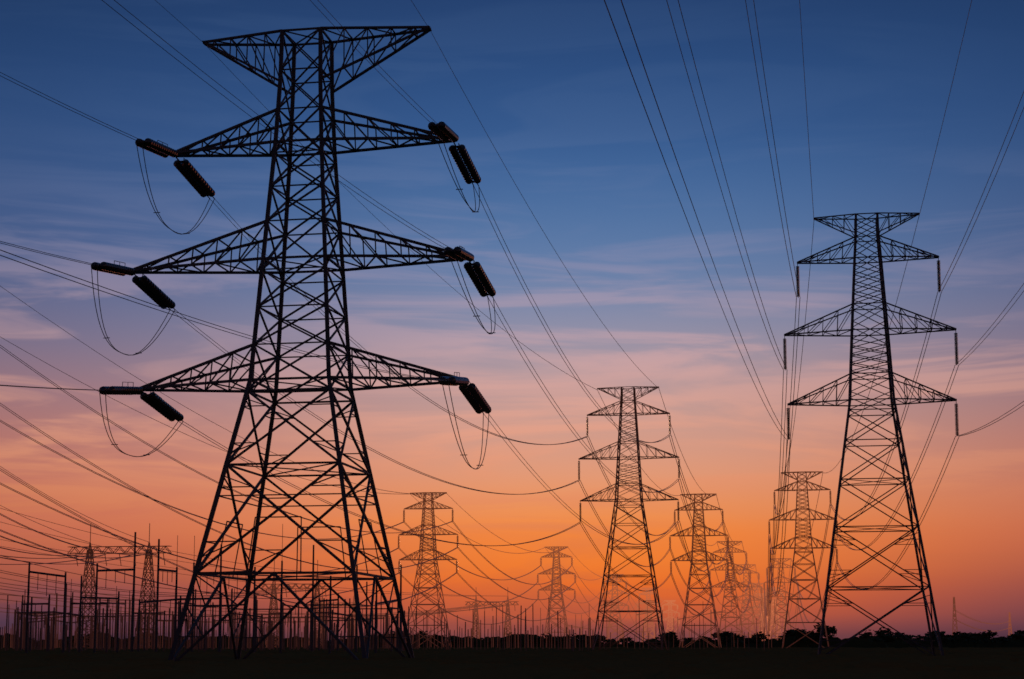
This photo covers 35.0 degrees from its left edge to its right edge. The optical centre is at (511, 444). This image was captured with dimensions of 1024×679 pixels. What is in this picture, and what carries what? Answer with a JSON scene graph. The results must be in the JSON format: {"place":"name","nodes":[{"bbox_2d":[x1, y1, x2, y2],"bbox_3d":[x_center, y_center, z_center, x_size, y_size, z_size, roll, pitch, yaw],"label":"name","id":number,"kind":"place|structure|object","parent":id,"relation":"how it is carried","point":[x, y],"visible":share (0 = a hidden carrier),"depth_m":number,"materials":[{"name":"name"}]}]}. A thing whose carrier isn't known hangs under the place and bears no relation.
{"place":"outdoors","nodes":[
{"label":"outdoors","id":0,"kind":"place"},
{"bbox_2d":[67,523,171,648],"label":"substation portal gantry","id":1,"kind":"object","parent":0,"point":[91,552],"visible":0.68,"depth_m":430.17,"materials":[{"name":"grey metal"}]},
{"bbox_2d":[17,524,396,635],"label":"substation gantries","id":2,"kind":"object","parent":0,"point":[116,598],"visible":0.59,"depth_m":304.05,"materials":[{"name":"black metal"}]},
{"bbox_2d":[91,123,494,468],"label":"tower tension jumpers","id":3,"kind":"object","parent":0,"point":[175,309],"visible":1,"depth_m":140.15,"materials":[{"name":"grey metal"}]},
{"bbox_2d":[91,121,495,420],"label":"tower tension insulators","id":4,"kind":"object","parent":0,"point":[202,187],"visible":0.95,"depth_m":145.05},
{"bbox_2d":[92,25,494,465],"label":"tower tension fittings","id":5,"kind":"object","parent":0,"point":[449,250],"visible":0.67,"depth_m":142.26,"materials":[{"name":"black metal"}]},
{"bbox_2d":[398,510,458,572],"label":"line tower insulators","id":6,"kind":"object","parent":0,"point":[399,540],"visible":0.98,"depth_m":579.43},
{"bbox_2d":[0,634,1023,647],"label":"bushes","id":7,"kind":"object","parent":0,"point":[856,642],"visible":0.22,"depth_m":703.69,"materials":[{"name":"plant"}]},
{"bbox_2d":[0,0,1023,643],"label":"sky","id":8,"kind":"structure","parent":0,"point":[551,85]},
{"bbox_2d":[537,558,575,597],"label":"line tower insulators","id":9,"kind":"object","parent":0,"point":[538,577],"visible":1,"depth_m":924.68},
{"bbox_2d":[601,582,629,610],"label":"line tower insulators","id":10,"kind":"object","parent":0,"point":[628,596],"visible":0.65,"depth_m":1269.92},
{"bbox_2d":[578,415,679,521],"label":"line tower insulators","id":11,"kind":"object","parent":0,"point":[580,515],"visible":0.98,"depth_m":348.60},
{"bbox_2d":[565,610,757,631],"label":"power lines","id":12,"kind":"object","parent":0,"point":[682,618],"visible":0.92,"depth_m":1025.30,"materials":[{"name":"black metal"}]},
{"bbox_2d":[669,511,728,572],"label":"line tower insulators","id":13,"kind":"object","parent":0,"point":[670,542],"visible":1,"depth_m":603.44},
{"bbox_2d":[709,553,750,594],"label":"line tower insulators","id":14,"kind":"object","parent":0,"point":[749,573],"visible":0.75,"depth_m":873.06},
{"bbox_2d":[730,574,762,605],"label":"line tower insulators","id":15,"kind":"object","parent":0,"point":[761,588],"visible":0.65,"depth_m":1143.67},
{"bbox_2d":[743,590,769,615],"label":"line tower insulators","id":16,"kind":"object","parent":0,"point":[744,604],"visible":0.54,"depth_m":1414.05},
{"bbox_2d":[763,568,798,603],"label":"line tower insulators","id":17,"kind":"object","parent":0,"point":[794,574],"visible":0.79,"depth_m":1042.34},
{"bbox_2d":[768,491,837,561],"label":"line tower insulators","id":18,"kind":"object","parent":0,"point":[774,496],"visible":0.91,"depth_m":523.50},
{"bbox_2d":[783,260,958,438],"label":"line tower insulators","id":19,"kind":"object","parent":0,"point":[955,344],"visible":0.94,"depth_m":207.82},
{"label":"field ground","id":20,"kind":"structure","parent":0,"visible":0},
{"bbox_2d":[13,532,404,653],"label":"substation concrete poles","id":21,"kind":"object","parent":20,"relation":"on","point":[175,622],"visible":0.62,"depth_m":287.13,"materials":[{"name":"grey concrete"}]},
{"bbox_2d":[0,466,508,622],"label":"line conductors","id":22,"kind":"object","parent":21,"relation":"on","point":[419,613],"visible":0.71,"depth_m":553.93,"materials":[{"name":"grey"}]},
{"bbox_2d":[261,560,329,647],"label":"substation portal gantry","id":23,"kind":"object","parent":20,"relation":"on","point":[276,602],"visible":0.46,"depth_m":614.77,"materials":[{"name":"metal"}]},
{"bbox_2d":[134,26,465,660],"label":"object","id":24,"kind":"object","parent":20,"relation":"on","point":[251,380],"visible":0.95,"depth_m":143.70,"materials":[{"name":"metal"}]},
{"bbox_2d":[0,0,679,545],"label":"line conductors","id":25,"kind":"object","parent":24,"relation":"attached to","point":[350,336],"visible":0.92,"depth_m":161.48,"materials":[{"name":"grey"}]},
{"bbox_2d":[315,586,360,639],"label":"substation portal gantry","id":26,"kind":"object","parent":20,"relation":"on","point":[340,605],"visible":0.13,"depth_m":890.59,"materials":[{"name":"metal"}]},
{"bbox_2d":[0,585,771,651],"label":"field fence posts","id":27,"kind":"object","parent":20,"relation":"on","point":[39,644],"visible":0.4,"depth_m":380.27,"materials":[{"name":"grey concrete"}]},
{"bbox_2d":[399,492,457,646],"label":"line tower","id":28,"kind":"structure","parent":20,"relation":"on","point":[422,525],"depth_m":578.68,"materials":[{"name":"metal"}]},
{"bbox_2d":[0,287,678,636],"bbox_3d":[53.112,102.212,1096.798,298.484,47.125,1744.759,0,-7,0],"label":"line conductors","id":29,"kind":"object","parent":28,"relation":"attached to","point":[135,491],"visible":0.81,"depth_m":389.93,"materials":[{"name":"grey"}]},
{"bbox_2d":[465,596,518,638],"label":"substation portal gantry","id":30,"kind":"object","parent":20,"relation":"on","point":[477,616],"visible":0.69,"depth_m":904.09,"materials":[{"name":"metal"}]},
{"bbox_2d":[1,623,1023,647],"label":"treeline","id":31,"kind":"object","parent":20,"relation":"on","point":[888,636],"visible":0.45,"depth_m":657.08,"materials":[{"name":"black plant"}]},
{"bbox_2d":[538,546,574,636],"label":"line tower","id":32,"kind":"structure","parent":20,"relation":"on","point":[558,552],"depth_m":924.45,"materials":[{"name":"metal"}]},
{"bbox_2d":[601,574,628,643],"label":"line tower","id":33,"kind":"structure","parent":20,"relation":"on","point":[611,605],"depth_m":1269.47,"materials":[{"name":"metal"}]},
{"bbox_2d":[578,386,678,649],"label":"line tower","id":34,"kind":"structure","parent":20,"relation":"on","point":[638,456],"depth_m":348.30,"materials":[{"name":"metal"}]},
{"bbox_2d":[578,389,773,632],"bbox_3d":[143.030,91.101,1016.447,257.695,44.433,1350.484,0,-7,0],"label":"line conductors","id":35,"kind":"object","parent":34,"relation":"attached to","point":[730,557],"visible":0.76,"depth_m":576.86,"materials":[{"name":"grey"}]},
{"bbox_2d":[638,588,657,641],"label":"line tower","id":36,"kind":"structure","parent":20,"relation":"on","point":[650,601],"depth_m":1614.62,"materials":[{"name":"metal"}]},
{"bbox_2d":[538,600,775,641],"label":"utility poles","id":37,"kind":"object","parent":20,"relation":"on","point":[647,624],"visible":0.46,"depth_m":958.78,"materials":[{"name":"brown wood"}]},
{"bbox_2d":[663,600,678,631],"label":"line tower","id":38,"kind":"structure","parent":20,"relation":"on","point":[669,617],"depth_m":1959.73,"materials":[{"name":"metal"}]},
{"bbox_2d":[670,494,727,646],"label":"line tower","id":39,"kind":"structure","parent":20,"relation":"on","point":[692,557],"depth_m":602.68,"materials":[{"name":"metal"}]},
{"bbox_2d":[710,541,749,634],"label":"line tower","id":40,"kind":"structure","parent":20,"relation":"on","point":[734,580],"depth_m":872.13,"materials":[{"name":"metal"}]},
{"bbox_2d":[733,564,761,635],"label":"line tower","id":41,"kind":"structure","parent":20,"relation":"on","point":[742,595],"depth_m":1142.18,"materials":[{"name":"metal"}]},
{"bbox_2d":[744,583,767,637],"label":"line tower","id":42,"kind":"structure","parent":20,"relation":"on","point":[757,596],"depth_m":1412.10,"materials":[{"name":"metal"}]},
{"bbox_2d":[755,593,772,636],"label":"line tower","id":43,"kind":"structure","parent":20,"relation":"on","point":[761,611],"depth_m":1682.74,"materials":[{"name":"metal"}]},
{"bbox_2d":[762,587,783,639],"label":"line tower","id":44,"kind":"structure","parent":20,"relation":"on","point":[772,618],"depth_m":1558.80,"materials":[{"name":"metal"}]},
{"bbox_2d":[764,558,797,637],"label":"line tower","id":45,"kind":"structure","parent":20,"relation":"on","point":[784,582],"depth_m":1040.64,"materials":[{"name":"metal"}]},
{"bbox_2d":[770,471,836,647],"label":"line tower","id":46,"kind":"structure","parent":20,"relation":"on","point":[805,535],"depth_m":522.53,"materials":[{"name":"metal"}]},
{"bbox_2d":[784,212,956,655],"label":"line tower","id":47,"kind":"structure","parent":20,"relation":"on","point":[893,406],"depth_m":207.75,"materials":[{"name":"metal"}]},
{"bbox_2d":[604,0,1023,640],"bbox_3d":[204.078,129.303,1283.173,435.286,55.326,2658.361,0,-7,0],"label":"line conductors","id":48,"kind":"object","parent":47,"relation":"attached to","point":[768,592],"visible":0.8,"depth_m":215.14,"materials":[{"name":"grey"}]},
{"bbox_2d":[952,597,957,634],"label":"pylon","id":49,"kind":"object","parent":20,"relation":"on","point":[954,607],"visible":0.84,"depth_m":781.00,"materials":[{"name":"metal"}]},
{"bbox_2d":[955,610,1010,631],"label":"pylon wires","id":50,"kind":"object","parent":49,"relation":"attached to","point":[978,621],"visible":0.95,"depth_m":878.75,"materials":[{"name":"grey metal"}]},
{"bbox_2d":[1008,613,1011,634],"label":"pylon","id":51,"kind":"object","parent":20,"relation":"on","point":[1009,628],"visible":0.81,"depth_m":1096.57,"materials":[{"name":"metal"}]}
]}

